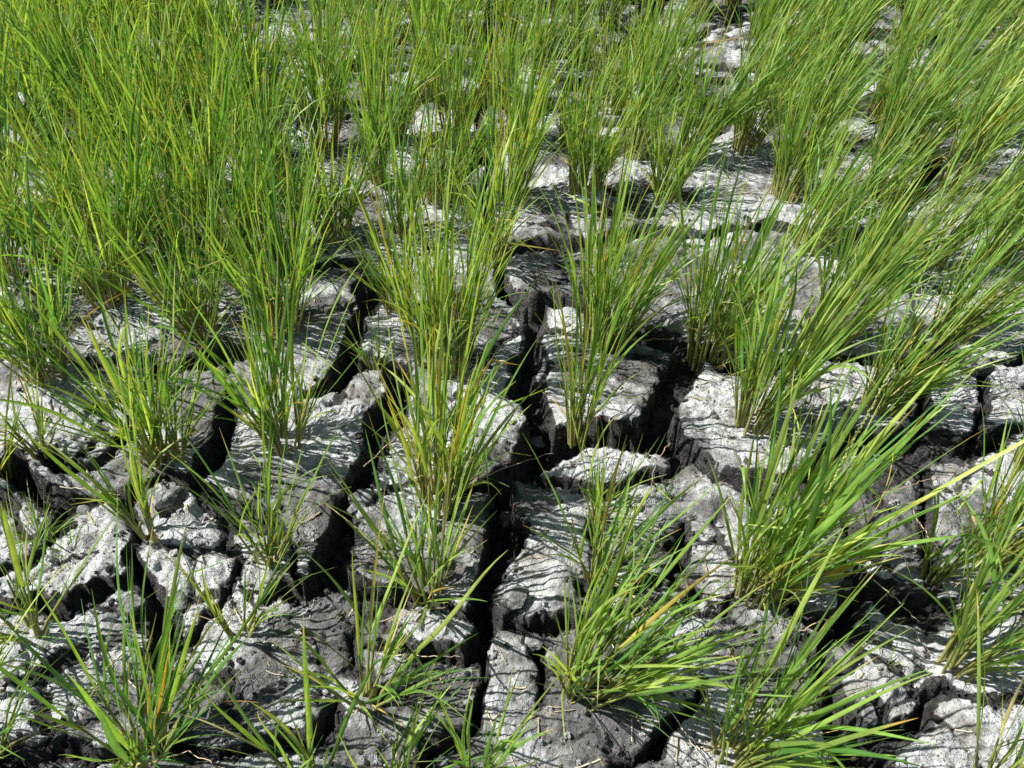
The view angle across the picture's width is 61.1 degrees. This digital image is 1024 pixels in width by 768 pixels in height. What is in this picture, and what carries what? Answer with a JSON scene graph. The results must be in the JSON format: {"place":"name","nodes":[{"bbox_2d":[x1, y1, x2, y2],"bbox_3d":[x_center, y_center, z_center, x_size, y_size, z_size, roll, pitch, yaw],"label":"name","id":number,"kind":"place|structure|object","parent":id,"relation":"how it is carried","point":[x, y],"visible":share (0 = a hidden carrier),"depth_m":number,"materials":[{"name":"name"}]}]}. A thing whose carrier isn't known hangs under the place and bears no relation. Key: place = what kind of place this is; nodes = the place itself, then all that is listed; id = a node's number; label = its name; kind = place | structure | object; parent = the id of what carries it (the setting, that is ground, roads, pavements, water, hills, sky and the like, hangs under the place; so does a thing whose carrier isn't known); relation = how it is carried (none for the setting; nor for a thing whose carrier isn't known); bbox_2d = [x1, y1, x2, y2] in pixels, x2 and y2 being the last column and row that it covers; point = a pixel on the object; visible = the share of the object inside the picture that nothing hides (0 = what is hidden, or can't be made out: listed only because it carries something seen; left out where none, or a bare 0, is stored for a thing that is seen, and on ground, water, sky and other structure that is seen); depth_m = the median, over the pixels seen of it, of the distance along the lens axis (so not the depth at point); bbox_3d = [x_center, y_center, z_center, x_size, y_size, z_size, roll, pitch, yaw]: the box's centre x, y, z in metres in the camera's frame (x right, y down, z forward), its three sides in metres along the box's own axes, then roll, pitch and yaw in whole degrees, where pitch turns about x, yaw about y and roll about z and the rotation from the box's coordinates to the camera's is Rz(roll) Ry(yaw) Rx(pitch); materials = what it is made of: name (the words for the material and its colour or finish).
{"place":"outdoors","nodes":[
{"label":"outdoors","id":0,"kind":"place"},
{"bbox_2d":[0,0,1023,767],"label":"ground","id":1,"kind":"structure","parent":0,"point":[322,530],"depth_m":1.53,"materials":[{"name":"grey soil"}]},
{"bbox_2d":[0,17,52,214],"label":"rice plant","id":2,"kind":"object","parent":1,"relation":"on","point":[6,131],"visible":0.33,"depth_m":2.12,"materials":[{"name":"green plant"}]},
{"bbox_2d":[0,329,79,459],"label":"rice plant","id":3,"kind":"object","parent":1,"relation":"on","point":[26,448],"visible":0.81,"depth_m":1.55,"materials":[{"name":"green plant"}]},
{"bbox_2d":[0,85,95,267],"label":"rice plant","id":4,"kind":"object","parent":1,"relation":"on","point":[37,211],"visible":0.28,"depth_m":1.96,"materials":[{"name":"green plant"}]},
{"bbox_2d":[0,0,101,89],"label":"rice plant","id":5,"kind":"object","parent":1,"relation":"on","point":[73,24],"visible":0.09,"depth_m":2.56,"materials":[{"name":"green plant"}]},
{"bbox_2d":[0,0,104,146],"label":"rice plant","id":6,"kind":"object","parent":1,"relation":"on","point":[28,82],"visible":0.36,"depth_m":2.37,"materials":[{"name":"green plant"}]},
{"bbox_2d":[0,472,120,646],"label":"rice plant","id":7,"kind":"object","parent":1,"relation":"on","point":[32,617],"visible":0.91,"depth_m":1.25,"materials":[{"name":"green plant"}]},
{"bbox_2d":[0,64,120,210],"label":"rice plant","id":8,"kind":"object","parent":1,"relation":"on","point":[52,138],"visible":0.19,"depth_m":2.17,"materials":[{"name":"green plant"}]},
{"bbox_2d":[0,126,130,386],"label":"rice plant","id":9,"kind":"object","parent":1,"relation":"on","point":[17,320],"visible":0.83,"depth_m":1.66,"materials":[{"name":"green plant"}]},
{"bbox_2d":[0,48,133,238],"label":"rice plant","id":10,"kind":"object","parent":1,"relation":"on","point":[36,159],"visible":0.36,"depth_m":2.04,"materials":[{"name":"green plant"}]},
{"bbox_2d":[0,0,157,145],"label":"rice plant","id":11,"kind":"object","parent":1,"relation":"on","point":[53,71],"visible":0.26,"depth_m":2.33,"materials":[{"name":"green plant"}]},
{"bbox_2d":[0,101,185,310],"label":"rice plant","id":12,"kind":"object","parent":1,"relation":"on","point":[109,265],"visible":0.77,"depth_m":1.83,"materials":[{"name":"green plant"}]},
{"bbox_2d":[0,3,186,183],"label":"rice plant","id":13,"kind":"object","parent":1,"relation":"on","point":[100,109],"visible":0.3,"depth_m":2.15,"materials":[{"name":"green plant"}]},
{"bbox_2d":[7,350,205,543],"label":"rice plant","id":14,"kind":"object","parent":1,"relation":"on","point":[110,500],"visible":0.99,"depth_m":1.35,"materials":[{"name":"green plant"}]},
{"bbox_2d":[9,68,209,267],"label":"rice plant","id":15,"kind":"object","parent":1,"relation":"on","point":[135,178],"visible":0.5,"depth_m":1.90,"materials":[{"name":"green plant"}]},
{"bbox_2d":[0,206,233,468],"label":"rice plant","id":16,"kind":"object","parent":1,"relation":"on","point":[150,449],"visible":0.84,"depth_m":1.47,"materials":[{"name":"green plant"}]},
{"bbox_2d":[53,0,201,162],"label":"rice plant","id":17,"kind":"object","parent":1,"relation":"on","point":[166,71],"visible":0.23,"depth_m":2.32,"materials":[{"name":"green plant"}]},
{"bbox_2d":[70,0,206,109],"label":"rice plant","id":18,"kind":"object","parent":1,"relation":"on","point":[158,55],"visible":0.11,"depth_m":2.50,"materials":[{"name":"green plant"}]},
{"bbox_2d":[49,121,249,346],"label":"rice plant","id":19,"kind":"object","parent":1,"relation":"on","point":[188,314],"visible":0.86,"depth_m":1.75,"materials":[{"name":"green plant"}]},
{"bbox_2d":[0,491,306,767],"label":"rice plant","id":20,"kind":"object","parent":1,"relation":"on","point":[150,729],"visible":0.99,"depth_m":1.11,"materials":[{"name":"green plant"}]},
{"bbox_2d":[72,268,244,465],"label":"rice plant","id":21,"kind":"object","parent":1,"relation":"on","point":[175,446],"visible":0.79,"depth_m":1.52,"materials":[{"name":"green plant"}]},
{"bbox_2d":[60,62,257,253],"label":"rice plant","id":22,"kind":"object","parent":1,"relation":"on","point":[181,204],"visible":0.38,"depth_m":1.99,"materials":[{"name":"green plant"}]},
{"bbox_2d":[44,0,297,196],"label":"rice plant","id":23,"kind":"object","parent":1,"relation":"on","point":[225,90],"visible":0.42,"depth_m":2.13,"materials":[{"name":"green plant"}]},
{"bbox_2d":[131,3,264,141],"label":"rice plant","id":24,"kind":"object","parent":1,"relation":"on","point":[201,69],"visible":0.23,"depth_m":2.38,"materials":[{"name":"green plant"}]},
{"bbox_2d":[155,0,264,110],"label":"rice plant","id":25,"kind":"object","parent":1,"relation":"on","point":[196,35],"visible":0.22,"depth_m":2.54,"materials":[{"name":"green plant"}]},
{"bbox_2d":[127,70,300,261],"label":"rice plant","id":26,"kind":"object","parent":1,"relation":"on","point":[199,189],"visible":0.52,"depth_m":1.94,"materials":[{"name":"green plant"}]},
{"bbox_2d":[152,503,334,640],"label":"rice plant","id":27,"kind":"object","parent":1,"relation":"on","point":[222,622],"visible":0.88,"depth_m":1.28,"materials":[{"name":"green plant"}]},
{"bbox_2d":[126,234,369,455],"bbox_3d":[-0.395,-0.045,1.464,0.336,0.448,0.367,19,45,20],"label":"rice plant","id":28,"kind":"object","parent":1,"relation":"on","point":[266,390],"visible":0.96,"depth_m":1.50,"materials":[{"name":"green plant"}]},
{"bbox_2d":[176,0,322,110],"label":"rice plant","id":29,"kind":"object","parent":1,"relation":"on","point":[248,31],"visible":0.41,"depth_m":2.50,"materials":[{"name":"green plant"}]},
{"bbox_2d":[177,18,321,157],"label":"rice plant","id":30,"kind":"object","parent":1,"relation":"on","point":[270,92],"visible":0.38,"depth_m":2.32,"materials":[{"name":"green plant"}]},
{"bbox_2d":[144,78,364,335],"bbox_3d":[-0.502,-0.292,1.709,0.449,0.489,0.349,0,42,0],"label":"rice plant","id":31,"kind":"object","parent":1,"relation":"on","point":[299,262],"visible":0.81,"depth_m":1.74,"materials":[{"name":"green plant"}]},
{"bbox_2d":[166,395,348,569],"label":"rice plant","id":32,"kind":"object","parent":1,"relation":"on","point":[276,538],"visible":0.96,"depth_m":1.34,"materials":[{"name":"green plant"}]},
{"bbox_2d":[183,40,340,200],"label":"rice plant","id":33,"kind":"object","parent":1,"relation":"on","point":[237,136],"visible":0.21,"depth_m":2.15,"materials":[{"name":"green plant"}]},
{"bbox_2d":[196,73,351,263],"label":"rice plant","id":34,"kind":"object","parent":1,"relation":"on","point":[293,185],"visible":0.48,"depth_m":1.94,"materials":[{"name":"green plant"}]},
{"bbox_2d":[161,617,403,767],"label":"rice plant","id":35,"kind":"object","parent":1,"relation":"on","point":[308,755],"visible":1,"depth_m":1.06,"materials":[{"name":"green plant"}]},
{"bbox_2d":[258,0,379,111],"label":"rice plant","id":36,"kind":"object","parent":1,"relation":"on","point":[330,49],"visible":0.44,"depth_m":2.59,"materials":[{"name":"green plant"}]},
{"bbox_2d":[264,0,380,154],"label":"rice plant","id":37,"kind":"object","parent":1,"relation":"on","point":[339,113],"visible":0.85,"depth_m":2.35,"materials":[{"name":"green plant"}]},
{"bbox_2d":[256,84,398,244],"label":"rice plant","id":38,"kind":"object","parent":1,"relation":"on","point":[351,200],"visible":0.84,"depth_m":2.05,"materials":[{"name":"green plant"}]},
{"bbox_2d":[329,0,411,99],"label":"rice plant","id":39,"kind":"object","parent":1,"relation":"on","point":[376,36],"visible":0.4,"depth_m":2.62,"materials":[{"name":"green plant"}]},
{"bbox_2d":[322,0,422,61],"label":"rice plant","id":40,"kind":"object","parent":1,"relation":"on","point":[385,12],"visible":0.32,"depth_m":2.88,"materials":[{"name":"green plant"}]},
{"bbox_2d":[331,14,437,184],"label":"rice plant","id":41,"kind":"object","parent":1,"relation":"on","point":[366,120],"visible":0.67,"depth_m":2.20,"materials":[{"name":"green plant"}]},
{"bbox_2d":[269,480,504,742],"bbox_3d":[-0.172,0.335,1.153,0.335,0.305,0.334,0,42,0],"label":"rice plant","id":42,"kind":"object","parent":1,"relation":"on","point":[369,691],"visible":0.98,"depth_m":1.17,"materials":[{"name":"green plant"}]},
{"bbox_2d":[322,167,466,317],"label":"rice plant","id":43,"kind":"object","parent":1,"relation":"on","point":[381,264],"visible":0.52,"depth_m":1.82,"materials":[{"name":"green plant"}]},
{"bbox_2d":[336,0,452,145],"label":"rice plant","id":44,"kind":"object","parent":1,"relation":"on","point":[414,100],"visible":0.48,"depth_m":2.38,"materials":[{"name":"green plant"}]},
{"bbox_2d":[311,360,498,630],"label":"rice plant","id":45,"kind":"object","parent":1,"relation":"on","point":[430,582],"visible":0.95,"depth_m":1.30,"materials":[{"name":"green plant"}]},
{"bbox_2d":[345,74,464,239],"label":"rice plant","id":46,"kind":"object","parent":1,"relation":"on","point":[399,201],"visible":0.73,"depth_m":2.05,"materials":[{"name":"green plant"}]},
{"bbox_2d":[339,643,483,767],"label":"rice plant","id":47,"kind":"object","parent":1,"relation":"on","point":[413,743],"visible":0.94,"depth_m":1.11,"materials":[{"name":"green plant"}]},
{"bbox_2d":[392,0,488,104],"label":"rice plant","id":48,"kind":"object","parent":1,"relation":"on","point":[414,38],"visible":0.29,"depth_m":2.62,"materials":[{"name":"green plant"}]},
{"bbox_2d":[322,123,558,377],"bbox_3d":[-0.140,-0.224,1.617,0.408,0.524,0.347,-8,43,-9],"label":"rice plant","id":49,"kind":"object","parent":1,"relation":"on","point":[433,285],"visible":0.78,"depth_m":1.63,"materials":[{"name":"green plant"}]},
{"bbox_2d":[336,235,556,519],"bbox_3d":[-0.107,0.032,1.338,0.317,0.536,0.338,9,43,10],"label":"rice plant","id":50,"kind":"object","parent":1,"relation":"on","point":[464,427],"visible":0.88,"depth_m":1.38,"materials":[{"name":"green plant"}]},
{"bbox_2d":[387,0,507,142],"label":"rice plant","id":51,"kind":"object","parent":1,"relation":"on","point":[457,77],"visible":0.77,"depth_m":2.40,"materials":[{"name":"green plant"}]},
{"bbox_2d":[386,60,513,208],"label":"rice plant","id":52,"kind":"object","parent":1,"relation":"on","point":[443,167],"visible":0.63,"depth_m":2.16,"materials":[{"name":"green plant"}]},
{"bbox_2d":[418,656,559,767],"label":"rice plant","id":53,"kind":"object","parent":1,"relation":"on","point":[509,750],"visible":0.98,"depth_m":1.06,"materials":[{"name":"green plant"}]},
{"bbox_2d":[404,58,582,270],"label":"rice plant","id":54,"kind":"object","parent":1,"relation":"on","point":[507,196],"visible":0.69,"depth_m":1.93,"materials":[{"name":"green plant"}]},
{"bbox_2d":[450,0,553,108],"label":"rice plant","id":55,"kind":"object","parent":1,"relation":"on","point":[503,57],"visible":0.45,"depth_m":2.58,"materials":[{"name":"green plant"}]},
{"bbox_2d":[0,102,1022,767],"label":"plant litter","id":56,"kind":"object","parent":1,"relation":"on","point":[534,576],"visible":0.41,"depth_m":1.32,"materials":[{"name":"plant"}]},
{"bbox_2d":[0,137,1023,767],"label":"soil crumbs","id":57,"kind":"object","parent":1,"relation":"on","point":[82,723],"visible":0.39,"depth_m":1.36,"materials":[{"name":"grey soil"}]},
{"bbox_2d":[446,7,587,204],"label":"rice plant","id":58,"kind":"object","parent":1,"relation":"on","point":[530,137],"visible":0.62,"depth_m":2.12,"materials":[{"name":"green plant"}]},
{"bbox_2d":[471,0,594,141],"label":"rice plant","id":59,"kind":"object","parent":1,"relation":"on","point":[510,70],"visible":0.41,"depth_m":2.38,"materials":[{"name":"green plant"}]},
{"bbox_2d":[511,0,586,71],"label":"rice plant","id":60,"kind":"object","parent":1,"relation":"on","point":[555,26],"visible":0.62,"depth_m":2.80,"materials":[{"name":"green plant"}]},
{"bbox_2d":[548,14,634,147],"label":"rice plant","id":61,"kind":"object","parent":1,"relation":"on","point":[561,133],"visible":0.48,"depth_m":2.40,"materials":[{"name":"green plant"}]},
{"bbox_2d":[534,47,670,196],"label":"rice plant","id":62,"kind":"object","parent":1,"relation":"on","point":[615,141],"visible":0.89,"depth_m":2.19,"materials":[{"name":"green plant"}]},
{"bbox_2d":[533,221,691,449],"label":"rice plant","id":63,"kind":"object","parent":1,"relation":"on","point":[577,408],"visible":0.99,"depth_m":1.53,"materials":[{"name":"green plant"}]},
{"bbox_2d":[566,397,666,526],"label":"rice plant","id":64,"kind":"object","parent":1,"relation":"on","point":[594,497],"visible":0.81,"depth_m":1.43,"materials":[{"name":"green plant"}]},
{"bbox_2d":[522,421,721,606],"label":"rice plant","id":65,"kind":"object","parent":1,"relation":"on","point":[597,533],"visible":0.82,"depth_m":1.32,"materials":[{"name":"green plant"}]},
{"bbox_2d":[576,0,675,114],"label":"rice plant","id":66,"kind":"object","parent":1,"relation":"on","point":[612,43],"visible":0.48,"depth_m":2.58,"materials":[{"name":"green plant"}]},
{"bbox_2d":[536,95,731,354],"bbox_3d":[0.243,-0.290,1.704,0.390,0.520,0.358,0,42,0],"label":"rice plant","id":67,"kind":"object","parent":1,"relation":"on","point":[597,280],"visible":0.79,"depth_m":1.71,"materials":[{"name":"green plant"}]},
{"bbox_2d":[612,0,718,161],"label":"rice plant","id":68,"kind":"object","parent":1,"relation":"on","point":[644,70],"visible":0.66,"depth_m":2.33,"materials":[{"name":"green plant"}]},
{"bbox_2d":[526,435,818,754],"bbox_3d":[0.200,0.312,1.108,0.322,0.412,0.407,21,46,22],"label":"rice plant","id":69,"kind":"object","parent":1,"relation":"on","point":[619,687],"visible":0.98,"depth_m":1.14,"materials":[{"name":"green plant"}]},
{"bbox_2d":[621,59,738,205],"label":"rice plant","id":70,"kind":"object","parent":1,"relation":"on","point":[658,159],"visible":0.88,"depth_m":2.20,"materials":[{"name":"green plant"}]},
{"bbox_2d":[612,0,747,105],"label":"rice plant","id":71,"kind":"object","parent":1,"relation":"on","point":[687,44],"visible":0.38,"depth_m":2.58,"materials":[{"name":"green plant"}]},
{"bbox_2d":[646,2,829,161],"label":"rice plant","id":72,"kind":"object","parent":1,"relation":"on","point":[728,104],"visible":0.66,"depth_m":2.30,"materials":[{"name":"green plant"}]},
{"bbox_2d":[645,115,869,376],"bbox_3d":[0.438,-0.243,1.663,0.404,0.530,0.367,17,45,18],"label":"rice plant","id":73,"kind":"object","parent":1,"relation":"on","point":[710,289],"visible":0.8,"depth_m":1.70,"materials":[{"name":"green plant"}]},
{"bbox_2d":[711,1,844,155],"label":"rice plant","id":74,"kind":"object","parent":1,"relation":"on","point":[746,131],"visible":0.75,"depth_m":2.36,"materials":[{"name":"green plant"}]},
{"bbox_2d":[725,0,832,76],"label":"rice plant","id":75,"kind":"object","parent":1,"relation":"on","point":[762,27],"visible":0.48,"depth_m":2.77,"materials":[{"name":"green plant"}]},
{"bbox_2d":[634,523,937,767],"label":"rice plant","id":76,"kind":"object","parent":1,"relation":"on","point":[785,712],"visible":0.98,"depth_m":1.05,"materials":[{"name":"green plant"}]},
{"bbox_2d":[689,199,899,438],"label":"rice plant","id":77,"kind":"object","parent":1,"relation":"on","point":[750,384],"visible":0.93,"depth_m":1.52,"materials":[{"name":"green plant"}]},
{"bbox_2d":[747,0,855,112],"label":"rice plant","id":78,"kind":"object","parent":1,"relation":"on","point":[794,51],"visible":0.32,"depth_m":2.58,"materials":[{"name":"green plant"}]},
{"bbox_2d":[750,46,887,203],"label":"rice plant","id":79,"kind":"object","parent":1,"relation":"on","point":[793,135],"visible":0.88,"depth_m":2.17,"materials":[{"name":"green plant"}]},
{"bbox_2d":[789,0,904,109],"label":"rice plant","id":80,"kind":"object","parent":1,"relation":"on","point":[850,61],"visible":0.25,"depth_m":2.59,"materials":[{"name":"green plant"}]},
{"bbox_2d":[783,0,924,144],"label":"rice plant","id":81,"kind":"object","parent":1,"relation":"on","point":[854,93],"visible":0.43,"depth_m":2.39,"materials":[{"name":"green plant"}]},
{"bbox_2d":[819,0,892,67],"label":"rice plant","id":82,"kind":"object","parent":1,"relation":"on","point":[847,9],"visible":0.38,"depth_m":2.84,"materials":[{"name":"green plant"}]},
{"bbox_2d":[707,331,1023,611],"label":"rice plant","id":83,"kind":"object","parent":1,"relation":"on","point":[820,520],"visible":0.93,"depth_m":1.23,"materials":[{"name":"green plant"}]},
{"bbox_2d":[791,71,949,255],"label":"rice plant","id":84,"kind":"object","parent":1,"relation":"on","point":[826,207],"visible":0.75,"depth_m":1.98,"materials":[{"name":"green plant"}]},
{"bbox_2d":[793,161,1020,361],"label":"rice plant","id":85,"kind":"object","parent":1,"relation":"on","point":[890,289],"visible":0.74,"depth_m":1.69,"materials":[{"name":"green plant"}]},
{"bbox_2d":[861,82,972,201],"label":"rice plant","id":86,"kind":"object","parent":1,"relation":"on","point":[922,145],"visible":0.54,"depth_m":2.23,"materials":[{"name":"green plant"}]},
{"bbox_2d":[839,114,1010,286],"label":"rice plant","id":87,"kind":"object","parent":1,"relation":"on","point":[899,238],"visible":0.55,"depth_m":1.91,"materials":[{"name":"green plant"}]},
{"bbox_2d":[852,0,998,162],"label":"rice plant","id":88,"kind":"object","parent":1,"relation":"on","point":[902,71],"visible":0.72,"depth_m":2.30,"materials":[{"name":"green plant"}]},
{"bbox_2d":[837,216,1023,416],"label":"rice plant","id":89,"kind":"object","parent":1,"relation":"on","point":[894,385],"visible":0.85,"depth_m":1.58,"materials":[{"name":"green plant"}]},
{"bbox_2d":[880,0,991,85],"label":"rice plant","id":90,"kind":"object","parent":1,"relation":"on","point":[931,19],"visible":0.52,"depth_m":2.73,"materials":[{"name":"green plant"}]},
{"bbox_2d":[883,473,1023,702],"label":"rice plant","id":91,"kind":"object","parent":1,"relation":"on","point":[964,632],"visible":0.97,"depth_m":1.18,"materials":[{"name":"green plant"}]},
{"bbox_2d":[905,477,1023,587],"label":"rice plant","id":92,"kind":"object","parent":1,"relation":"on","point":[939,579],"visible":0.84,"depth_m":1.32,"materials":[{"name":"green plant"}]},
{"bbox_2d":[908,22,1023,158],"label":"rice plant","id":93,"kind":"object","parent":1,"relation":"on","point":[951,131],"visible":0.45,"depth_m":2.38,"materials":[{"name":"green plant"}]},
{"bbox_2d":[912,174,1023,344],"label":"rice plant","id":94,"kind":"object","parent":1,"relation":"on","point":[971,322],"visible":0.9,"depth_m":1.77,"materials":[{"name":"green plant"}]},
{"bbox_2d":[915,120,1023,269],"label":"rice plant","id":95,"kind":"object","parent":1,"relation":"on","point":[992,213],"visible":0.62,"depth_m":1.93,"materials":[{"name":"green plant"}]},
{"bbox_2d":[916,9,1023,193],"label":"rice plant","id":96,"kind":"object","parent":1,"relation":"on","point":[997,120],"visible":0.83,"depth_m":2.19,"materials":[{"name":"green plant"}]},
{"bbox_2d":[923,0,1023,116],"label":"rice plant","id":97,"kind":"object","parent":1,"relation":"on","point":[958,50],"visible":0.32,"depth_m":2.50,"materials":[{"name":"green plant"}]},
{"bbox_2d":[945,406,1023,573],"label":"rice plant","id":98,"kind":"object","parent":1,"relation":"on","point":[1006,557],"visible":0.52,"depth_m":1.35,"materials":[{"name":"green plant"}]},
{"bbox_2d":[958,595,1023,767],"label":"rice plant","id":99,"kind":"object","parent":1,"relation":"on","point":[1004,759],"visible":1,"depth_m":1.09,"materials":[{"name":"green plant"}]},
{"bbox_2d":[982,138,1023,266],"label":"rice plant","id":100,"kind":"object","parent":1,"relation":"on","point":[1020,218],"visible":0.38,"depth_m":1.99,"materials":[{"name":"green plant"}]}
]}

